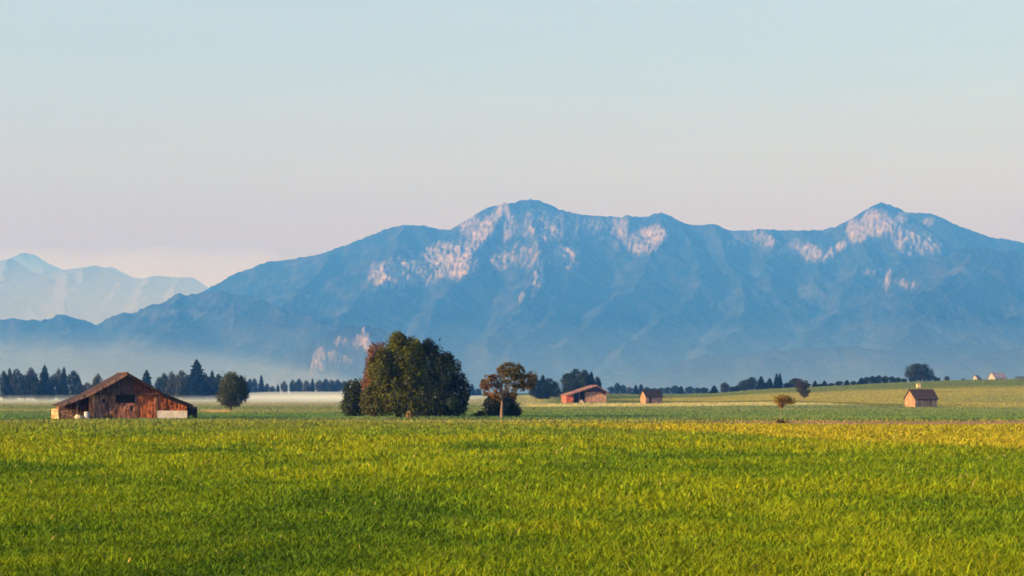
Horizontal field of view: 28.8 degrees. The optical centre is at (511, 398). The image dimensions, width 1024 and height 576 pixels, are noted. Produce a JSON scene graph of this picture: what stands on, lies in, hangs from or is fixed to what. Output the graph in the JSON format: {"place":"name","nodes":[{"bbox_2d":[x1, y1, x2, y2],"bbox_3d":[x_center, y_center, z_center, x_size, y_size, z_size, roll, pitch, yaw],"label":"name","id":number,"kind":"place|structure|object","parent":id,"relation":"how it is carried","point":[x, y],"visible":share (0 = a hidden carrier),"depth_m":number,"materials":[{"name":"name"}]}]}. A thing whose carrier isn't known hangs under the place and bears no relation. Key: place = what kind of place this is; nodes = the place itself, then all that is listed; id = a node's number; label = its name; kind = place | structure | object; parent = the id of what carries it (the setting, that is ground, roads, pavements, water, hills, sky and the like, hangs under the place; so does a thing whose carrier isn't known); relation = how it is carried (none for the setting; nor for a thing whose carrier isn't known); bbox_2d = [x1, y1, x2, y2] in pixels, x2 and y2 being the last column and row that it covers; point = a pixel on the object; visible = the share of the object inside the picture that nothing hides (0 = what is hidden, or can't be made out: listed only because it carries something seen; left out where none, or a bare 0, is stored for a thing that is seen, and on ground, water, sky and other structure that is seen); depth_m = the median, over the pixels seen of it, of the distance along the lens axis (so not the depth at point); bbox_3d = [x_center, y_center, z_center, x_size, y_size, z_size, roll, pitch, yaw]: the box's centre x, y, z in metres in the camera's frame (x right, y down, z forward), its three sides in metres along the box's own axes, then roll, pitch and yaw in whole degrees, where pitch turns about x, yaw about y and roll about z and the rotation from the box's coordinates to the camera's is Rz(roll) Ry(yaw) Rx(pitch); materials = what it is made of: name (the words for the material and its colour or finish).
{"place":"outdoors","nodes":[
{"label":"outdoors","id":0,"kind":"place"},
{"bbox_2d":[9,253,145,279],"bbox_3d":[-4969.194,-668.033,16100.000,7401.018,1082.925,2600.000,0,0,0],"label":"mountains","id":1,"kind":"structure","parent":0,"point":[34,263],"depth_m":16418.26,"materials":[{"name":"blue stone"}]},
{"bbox_2d":[0,259,207,324],"bbox_3d":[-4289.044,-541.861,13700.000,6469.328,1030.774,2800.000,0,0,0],"label":"mountains","id":2,"kind":"structure","parent":0,"point":[95,294],"depth_m":13568.89,"materials":[{"name":"blue"}]},
{"bbox_2d":[187,407,196,417],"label":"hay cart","id":3,"kind":"object","parent":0,"point":[191,411],"visible":0.73,"depth_m":224.97,"materials":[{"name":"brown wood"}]},
{"bbox_2d":[0,199,1023,392],"bbox_3d":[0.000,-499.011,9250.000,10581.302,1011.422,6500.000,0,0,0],"label":"mountains","id":4,"kind":"structure","parent":0,"point":[652,301],"depth_m":8546.96,"materials":[{"name":"blue stone"}]},
{"bbox_2d":[0,379,1023,575],"bbox_3d":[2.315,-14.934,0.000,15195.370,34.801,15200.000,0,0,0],"label":"ground","id":5,"kind":"structure","parent":0,"point":[989,392],"depth_m":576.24,"materials":[{"name":"green plant"}]},
{"bbox_2d":[0,371,10,400],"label":"deciduous tree","id":6,"kind":"object","parent":5,"relation":"on","point":[5,382],"visible":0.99,"depth_m":939.60,"materials":[{"name":"green plant"}]},
{"bbox_2d":[4,368,15,400],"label":"fir tree","id":7,"kind":"object","parent":5,"relation":"on","point":[11,396],"visible":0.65,"depth_m":981.53,"materials":[{"name":"green plant"}]},
{"bbox_2d":[9,368,22,400],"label":"deciduous tree","id":8,"kind":"object","parent":5,"relation":"on","point":[14,378],"visible":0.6,"depth_m":982.11,"materials":[{"name":"green plant"}]},
{"bbox_2d":[16,375,33,400],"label":"deciduous tree","id":9,"kind":"object","parent":5,"relation":"on","point":[22,387],"visible":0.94,"depth_m":952.52,"materials":[{"name":"green plant"}]},
{"bbox_2d":[25,367,37,399],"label":"deciduous tree","id":10,"kind":"object","parent":5,"relation":"on","point":[33,376],"visible":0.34,"depth_m":991.60,"materials":[{"name":"green plant"}]},
{"bbox_2d":[30,378,43,400],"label":"deciduous tree","id":11,"kind":"object","parent":5,"relation":"on","point":[36,388],"visible":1,"depth_m":930.65,"materials":[{"name":"green plant"}]},
{"bbox_2d":[34,365,55,400],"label":"fir tree","id":12,"kind":"object","parent":5,"relation":"on","point":[44,376],"visible":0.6,"depth_m":950.57,"materials":[{"name":"green plant"}]},
{"bbox_2d":[47,375,58,400],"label":"deciduous tree","id":13,"kind":"object","parent":5,"relation":"on","point":[52,384],"visible":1,"depth_m":936.21,"materials":[{"name":"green plant"}]},
{"bbox_2d":[51,409,58,418],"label":"wooden pallet","id":14,"kind":"object","parent":5,"relation":"on","point":[55,412],"visible":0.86,"depth_m":219.16,"materials":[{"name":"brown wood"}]},
{"bbox_2d":[53,369,61,396],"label":"deciduous tree","id":15,"kind":"object","parent":5,"relation":"on","point":[57,376],"visible":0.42,"depth_m":994.58,"materials":[{"name":"green plant"}]},
{"bbox_2d":[57,367,68,399],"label":"fir tree","id":16,"kind":"object","parent":5,"relation":"on","point":[63,390],"visible":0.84,"depth_m":977.61,"materials":[{"name":"green plant"}]},
{"bbox_2d":[59,410,74,418],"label":"log pile","id":17,"kind":"object","parent":5,"relation":"on","point":[68,413],"visible":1,"depth_m":219.32,"materials":[{"name":"brown wood"}]},
{"bbox_2d":[66,370,80,397],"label":"deciduous tree","id":18,"kind":"object","parent":5,"relation":"on","point":[74,381],"visible":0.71,"depth_m":937.09,"materials":[{"name":"green plant"}]},
{"bbox_2d":[74,382,84,395],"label":"deciduous tree","id":19,"kind":"object","parent":5,"relation":"on","point":[78,388],"visible":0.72,"depth_m":926.93,"materials":[{"name":"green plant"}]},
{"bbox_2d":[84,412,89,418],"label":"water barrel","id":20,"kind":"object","parent":5,"relation":"on","point":[86,415],"visible":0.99,"depth_m":219.78,"materials":[{"name":"white plastic"}]},
{"bbox_2d":[81,382,92,392],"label":"deciduous tree","id":21,"kind":"object","parent":5,"relation":"on","point":[86,387],"visible":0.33,"depth_m":926.53,"materials":[{"name":"green plant"}]},
{"bbox_2d":[92,374,103,385],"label":"deciduous tree","id":22,"kind":"object","parent":5,"relation":"on","point":[97,378],"visible":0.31,"depth_m":957.54,"materials":[{"name":"green plant"}]},
{"bbox_2d":[52,372,192,418],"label":"barn","id":23,"kind":"structure","parent":5,"relation":"on","point":[124,394],"depth_m":222.21,"materials":[{"name":"wood"}]},
{"bbox_2d":[89,395,91,418],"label":"wooden post","id":24,"kind":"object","parent":23,"relation":"in","point":[90,397],"depth_m":220.62,"materials":[{"name":"brown wood"}]},
{"bbox_2d":[142,370,153,386],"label":"fir tree","id":25,"kind":"object","parent":5,"relation":"on","point":[146,378],"visible":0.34,"depth_m":980.62,"materials":[{"name":"green plant"}]},
{"bbox_2d":[154,378,160,390],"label":"deciduous tree","id":26,"kind":"object","parent":5,"relation":"on","point":[156,385],"visible":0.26,"depth_m":983.28,"materials":[{"name":"green plant"}]},
{"bbox_2d":[158,373,168,392],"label":"deciduous tree","id":27,"kind":"object","parent":5,"relation":"on","point":[162,383],"visible":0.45,"depth_m":970.59,"materials":[{"name":"green plant"}]},
{"bbox_2d":[164,371,175,396],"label":"deciduous tree","id":28,"kind":"object","parent":5,"relation":"on","point":[169,389],"visible":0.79,"depth_m":958.10,"materials":[{"name":"green plant"}]},
{"bbox_2d":[174,370,191,399],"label":"deciduous tree","id":29,"kind":"object","parent":5,"relation":"on","point":[180,389],"visible":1,"depth_m":948.67,"materials":[{"name":"green plant"}]},
{"bbox_2d":[183,359,212,400],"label":"fir tree","id":30,"kind":"object","parent":5,"relation":"on","point":[198,388],"visible":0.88,"depth_m":976.42,"materials":[{"name":"green plant"}]},
{"bbox_2d":[203,373,208,391],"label":"deciduous tree","id":31,"kind":"object","parent":5,"relation":"on","point":[206,380],"visible":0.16,"depth_m":1000.31,"materials":[{"name":"green plant"}]},
{"bbox_2d":[207,370,215,400],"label":"fir tree","id":32,"kind":"object","parent":5,"relation":"on","point":[211,391],"visible":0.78,"depth_m":978.67,"materials":[{"name":"green plant"}]},
{"bbox_2d":[211,374,223,398],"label":"deciduous tree","id":33,"kind":"object","parent":5,"relation":"on","point":[215,389],"visible":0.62,"depth_m":970.76,"materials":[{"name":"green plant"}]},
{"bbox_2d":[214,371,248,409],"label":"deciduous tree","id":34,"kind":"object","parent":5,"relation":"on","point":[232,389],"visible":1,"depth_m":390.36,"materials":[{"name":"green plant"}]},
{"bbox_2d":[247,379,253,396],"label":"deciduous tree","id":35,"kind":"object","parent":5,"relation":"on","point":[249,382],"visible":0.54,"depth_m":1440.15,"materials":[{"name":"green plant"}]},
{"bbox_2d":[251,378,257,397],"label":"deciduous tree","id":36,"kind":"object","parent":5,"relation":"on","point":[255,388],"visible":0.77,"depth_m":1478.50,"materials":[{"name":"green plant"}]},
{"bbox_2d":[256,375,266,397],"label":"fir tree","id":37,"kind":"object","parent":5,"relation":"on","point":[261,391],"visible":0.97,"depth_m":1451.20,"materials":[{"name":"green plant"}]},
{"bbox_2d":[265,383,270,396],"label":"deciduous tree","id":38,"kind":"object","parent":5,"relation":"on","point":[267,388],"visible":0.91,"depth_m":1537.17,"materials":[{"name":"green plant"}]},
{"bbox_2d":[269,386,274,396],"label":"deciduous tree","id":39,"kind":"object","parent":5,"relation":"on","point":[272,391],"visible":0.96,"depth_m":1558.26,"materials":[{"name":"green plant"}]},
{"bbox_2d":[274,384,281,396],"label":"fir tree","id":40,"kind":"object","parent":5,"relation":"on","point":[277,393],"visible":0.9,"depth_m":1474.18,"materials":[{"name":"green plant"}]},
{"bbox_2d":[280,380,287,396],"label":"deciduous tree","id":41,"kind":"object","parent":5,"relation":"on","point":[284,388],"visible":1,"depth_m":1510.97,"materials":[{"name":"green plant"}]},
{"bbox_2d":[289,379,296,396],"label":"deciduous tree","id":42,"kind":"object","parent":5,"relation":"on","point":[293,387],"visible":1,"depth_m":1460.30,"materials":[{"name":"green plant"}]},
{"bbox_2d":[295,379,302,396],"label":"deciduous tree","id":43,"kind":"object","parent":5,"relation":"on","point":[298,388],"visible":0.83,"depth_m":1545.39,"materials":[{"name":"green plant"}]},
{"bbox_2d":[301,380,310,396],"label":"deciduous tree","id":44,"kind":"object","parent":5,"relation":"on","point":[306,390],"visible":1,"depth_m":1448.38,"materials":[{"name":"green plant"}]},
{"bbox_2d":[309,378,316,396],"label":"fir tree","id":45,"kind":"object","parent":5,"relation":"on","point":[312,391],"visible":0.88,"depth_m":1483.65,"materials":[{"name":"green plant"}]},
{"bbox_2d":[315,380,324,396],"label":"deciduous tree","id":46,"kind":"object","parent":5,"relation":"on","point":[320,387],"visible":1,"depth_m":1441.20,"materials":[{"name":"green plant"}]},
{"bbox_2d":[323,378,329,396],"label":"deciduous tree","id":47,"kind":"object","parent":5,"relation":"on","point":[325,381],"visible":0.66,"depth_m":1544.62,"materials":[{"name":"green plant"}]},
{"bbox_2d":[326,379,336,396],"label":"deciduous tree","id":48,"kind":"object","parent":5,"relation":"on","point":[332,388],"visible":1,"depth_m":1498.83,"materials":[{"name":"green plant"}]},
{"bbox_2d":[335,379,341,396],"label":"deciduous tree","id":49,"kind":"object","parent":5,"relation":"on","point":[338,390],"visible":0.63,"depth_m":1558.13,"materials":[{"name":"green plant"}]},
{"bbox_2d":[338,381,349,394],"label":"deciduous tree","id":50,"kind":"object","parent":5,"relation":"on","point":[341,384],"visible":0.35,"depth_m":1451.97,"materials":[{"name":"green plant"}]},
{"bbox_2d":[339,377,366,415],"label":"dark bush","id":51,"kind":"object","parent":5,"relation":"on","point":[351,403],"visible":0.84,"depth_m":245.37,"materials":[{"name":"green plant"}]},
{"bbox_2d":[360,342,384,390],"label":"autumn tree","id":52,"kind":"object","parent":5,"relation":"on","point":[371,350],"visible":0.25,"depth_m":242.44,"materials":[{"name":"brown plant"}]},
{"bbox_2d":[358,331,435,417],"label":"deciduous tree","id":53,"kind":"object","parent":5,"relation":"on","point":[397,388],"visible":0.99,"depth_m":228.67,"materials":[{"name":"green plant"}]},
{"bbox_2d":[405,410,412,418],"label":"dry shrub","id":54,"kind":"object","parent":5,"relation":"on","point":[408,413],"visible":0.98,"depth_m":208.76,"materials":[{"name":"brown plant"}]},
{"bbox_2d":[414,337,471,416],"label":"deciduous tree","id":55,"kind":"object","parent":5,"relation":"on","point":[448,399],"visible":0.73,"depth_m":241.95,"materials":[{"name":"green plant"}]},
{"bbox_2d":[470,384,475,395],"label":"fir tree","id":56,"kind":"object","parent":5,"relation":"on","point":[472,392],"visible":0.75,"depth_m":1497.15,"materials":[{"name":"green plant"}]},
{"bbox_2d":[475,389,481,394],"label":"deciduous tree","id":57,"kind":"object","parent":5,"relation":"on","point":[478,391],"visible":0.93,"depth_m":1527.29,"materials":[{"name":"green plant"}]},
{"bbox_2d":[470,410,487,415],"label":"shrub","id":58,"kind":"object","parent":5,"relation":"on","point":[480,413],"visible":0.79,"depth_m":245.05,"materials":[{"name":"green plant"}]},
{"bbox_2d":[480,393,522,415],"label":"dark bush","id":59,"kind":"object","parent":5,"relation":"on","point":[511,408],"visible":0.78,"depth_m":250.23,"materials":[{"name":"green plant"}]},
{"bbox_2d":[479,361,537,417],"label":"autumn tree","id":60,"kind":"object","parent":5,"relation":"on","point":[504,370],"visible":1,"depth_m":230.16,"materials":[{"name":"brown plant"}]},
{"bbox_2d":[528,377,539,398],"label":"deciduous tree","id":61,"kind":"object","parent":5,"relation":"on","point":[532,391],"visible":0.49,"depth_m":742.31,"materials":[{"name":"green plant"}]},
{"bbox_2d":[535,375,550,398],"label":"fir tree","id":62,"kind":"object","parent":5,"relation":"on","point":[541,393],"visible":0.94,"depth_m":733.69,"materials":[{"name":"green plant"}]},
{"bbox_2d":[539,378,558,397],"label":"deciduous tree","id":63,"kind":"object","parent":5,"relation":"on","point":[550,385],"visible":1,"depth_m":733.96,"materials":[{"name":"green plant"}]},
{"bbox_2d":[553,387,561,397],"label":"deciduous tree","id":64,"kind":"object","parent":5,"relation":"on","point":[558,391],"visible":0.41,"depth_m":768.79,"materials":[{"name":"green plant"}]},
{"bbox_2d":[560,373,569,393],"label":"deciduous tree","id":65,"kind":"object","parent":5,"relation":"on","point":[564,388],"visible":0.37,"depth_m":784.41,"materials":[{"name":"green plant"}]},
{"bbox_2d":[564,369,582,391],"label":"deciduous tree","id":66,"kind":"object","parent":5,"relation":"on","point":[572,378],"visible":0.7,"depth_m":755.89,"materials":[{"name":"green plant"}]},
{"bbox_2d":[561,385,608,402],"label":"red shed","id":67,"kind":"structure","parent":5,"relation":"on","point":[592,394],"depth_m":617.79,"materials":[{"name":"wood"}]},
{"bbox_2d":[576,370,593,387],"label":"deciduous tree","id":68,"kind":"object","parent":5,"relation":"on","point":[585,379],"visible":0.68,"depth_m":737.76,"materials":[{"name":"green plant"}]},
{"bbox_2d":[594,377,601,387],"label":"deciduous tree","id":69,"kind":"object","parent":5,"relation":"on","point":[598,381],"visible":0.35,"depth_m":778.66,"materials":[{"name":"green plant"}]},
{"bbox_2d":[607,386,613,393],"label":"deciduous tree","id":70,"kind":"object","parent":5,"relation":"on","point":[610,389],"visible":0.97,"depth_m":1438.86,"materials":[{"name":"green plant"}]},
{"bbox_2d":[613,382,620,393],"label":"deciduous tree","id":71,"kind":"object","parent":5,"relation":"on","point":[617,387],"visible":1,"depth_m":1365.20,"materials":[{"name":"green plant"}]},
{"bbox_2d":[620,385,627,392],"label":"deciduous tree","id":72,"kind":"object","parent":5,"relation":"on","point":[623,389],"visible":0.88,"depth_m":1397.23,"materials":[{"name":"green plant"}]},
{"bbox_2d":[626,387,632,393],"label":"deciduous tree","id":73,"kind":"object","parent":5,"relation":"on","point":[629,390],"visible":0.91,"depth_m":1423.37,"materials":[{"name":"green plant"}]},
{"bbox_2d":[631,385,639,393],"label":"fir tree","id":74,"kind":"object","parent":5,"relation":"on","point":[635,390],"visible":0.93,"depth_m":1347.05,"materials":[{"name":"green plant"}]},
{"bbox_2d":[639,390,662,403],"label":"field hut","id":75,"kind":"object","parent":5,"relation":"on","point":[650,396],"visible":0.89,"depth_m":592.38,"materials":[{"name":"brown wood"}]},
{"bbox_2d":[670,385,678,393],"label":"deciduous tree","id":76,"kind":"object","parent":5,"relation":"on","point":[673,388],"visible":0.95,"depth_m":1390.54,"materials":[{"name":"green plant"}]},
{"bbox_2d":[676,386,685,393],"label":"fir tree","id":77,"kind":"object","parent":5,"relation":"on","point":[680,390],"visible":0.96,"depth_m":1345.61,"materials":[{"name":"green plant"}]},
{"bbox_2d":[685,386,695,393],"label":"deciduous tree","id":78,"kind":"object","parent":5,"relation":"on","point":[689,389],"visible":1,"depth_m":1375.57,"materials":[{"name":"green plant"}]},
{"bbox_2d":[699,387,708,392],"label":"deciduous tree","id":79,"kind":"object","parent":5,"relation":"on","point":[703,390],"visible":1,"depth_m":1375.08,"materials":[{"name":"green plant"}]},
{"bbox_2d":[709,385,719,392],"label":"fir tree","id":80,"kind":"object","parent":5,"relation":"on","point":[713,389],"visible":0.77,"depth_m":1017.93,"materials":[{"name":"green plant"}]},
{"bbox_2d":[720,382,729,391],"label":"deciduous tree","id":81,"kind":"object","parent":5,"relation":"on","point":[724,386],"visible":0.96,"depth_m":1028.22,"materials":[{"name":"green plant"}]},
{"bbox_2d":[728,386,735,391],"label":"deciduous tree","id":82,"kind":"object","parent":5,"relation":"on","point":[732,389],"visible":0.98,"depth_m":1011.12,"materials":[{"name":"green plant"}]},
{"bbox_2d":[737,380,747,390],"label":"deciduous tree","id":83,"kind":"object","parent":5,"relation":"on","point":[742,385],"visible":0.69,"depth_m":1012.72,"materials":[{"name":"green plant"}]},
{"bbox_2d":[745,377,758,389],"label":"deciduous tree","id":84,"kind":"object","parent":5,"relation":"on","point":[751,383],"visible":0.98,"depth_m":989.94,"materials":[{"name":"green plant"}]},
{"bbox_2d":[756,376,764,389],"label":"fir tree","id":85,"kind":"object","parent":5,"relation":"on","point":[761,383],"visible":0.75,"depth_m":1024.01,"materials":[{"name":"green plant"}]},
{"bbox_2d":[764,378,772,388],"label":"fir tree","id":86,"kind":"object","parent":5,"relation":"on","point":[769,385],"visible":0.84,"depth_m":1003.05,"materials":[{"name":"green plant"}]},
{"bbox_2d":[773,373,780,387],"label":"fir tree","id":87,"kind":"object","parent":5,"relation":"on","point":[776,383],"visible":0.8,"depth_m":1000.66,"materials":[{"name":"green plant"}]},
{"bbox_2d":[778,373,783,387],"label":"fir tree","id":88,"kind":"object","parent":5,"relation":"on","point":[780,381],"visible":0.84,"depth_m":1002.50,"materials":[{"name":"green plant"}]},
{"bbox_2d":[773,394,796,418],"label":"young fruit tree","id":89,"kind":"object","parent":5,"relation":"on","point":[783,399],"visible":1,"depth_m":186.06,"materials":[{"name":"brown plant"}]},
{"bbox_2d":[789,378,797,387],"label":"deciduous tree","id":90,"kind":"object","parent":5,"relation":"on","point":[792,381],"visible":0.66,"depth_m":1013.34,"materials":[{"name":"green plant"}]},
{"bbox_2d":[795,377,810,398],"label":"deciduous tree","id":91,"kind":"object","parent":5,"relation":"on","point":[802,389],"visible":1,"depth_m":617.23,"materials":[{"name":"green plant"}]},
{"bbox_2d":[835,381,843,385],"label":"deciduous tree","id":92,"kind":"object","parent":5,"relation":"on","point":[838,383],"visible":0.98,"depth_m":976.89,"materials":[{"name":"green plant"}]},
{"bbox_2d":[857,377,865,384],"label":"fir tree","id":93,"kind":"object","parent":5,"relation":"on","point":[861,381],"visible":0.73,"depth_m":973.87,"materials":[{"name":"green plant"}]},
{"bbox_2d":[868,376,876,383],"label":"deciduous tree","id":94,"kind":"object","parent":5,"relation":"on","point":[872,379],"visible":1,"depth_m":980.17,"materials":[{"name":"green plant"}]},
{"bbox_2d":[875,375,881,383],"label":"deciduous tree","id":95,"kind":"object","parent":5,"relation":"on","point":[878,378],"visible":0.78,"depth_m":994.99,"materials":[{"name":"green plant"}]},
{"bbox_2d":[881,376,888,382],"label":"deciduous tree","id":96,"kind":"object","parent":5,"relation":"on","point":[884,380],"visible":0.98,"depth_m":984.43,"materials":[{"name":"green plant"}]},
{"bbox_2d":[887,376,895,382],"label":"deciduous tree","id":97,"kind":"object","parent":5,"relation":"on","point":[891,379],"visible":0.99,"depth_m":977.80,"materials":[{"name":"green plant"}]},
{"bbox_2d":[904,363,935,381],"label":"deciduous tree","id":98,"kind":"object","parent":5,"relation":"on","point":[917,373],"visible":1,"depth_m":953.75,"materials":[{"name":"green plant"}]},
{"bbox_2d":[904,389,938,406],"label":"field hut","id":99,"kind":"object","parent":5,"relation":"on","point":[920,397],"visible":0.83,"depth_m":488.95,"materials":[{"name":"brown wood"}]},
{"bbox_2d":[987,372,1007,379],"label":"white house","id":100,"kind":"structure","parent":5,"relation":"on","point":[997,375],"depth_m":966.72,"materials":[{"name":"paint"}]},
{"bbox_2d":[0,0,1023,287],"label":"sky","id":101,"kind":"structure","parent":0,"point":[209,142],"materials":[{"name":"blue"}]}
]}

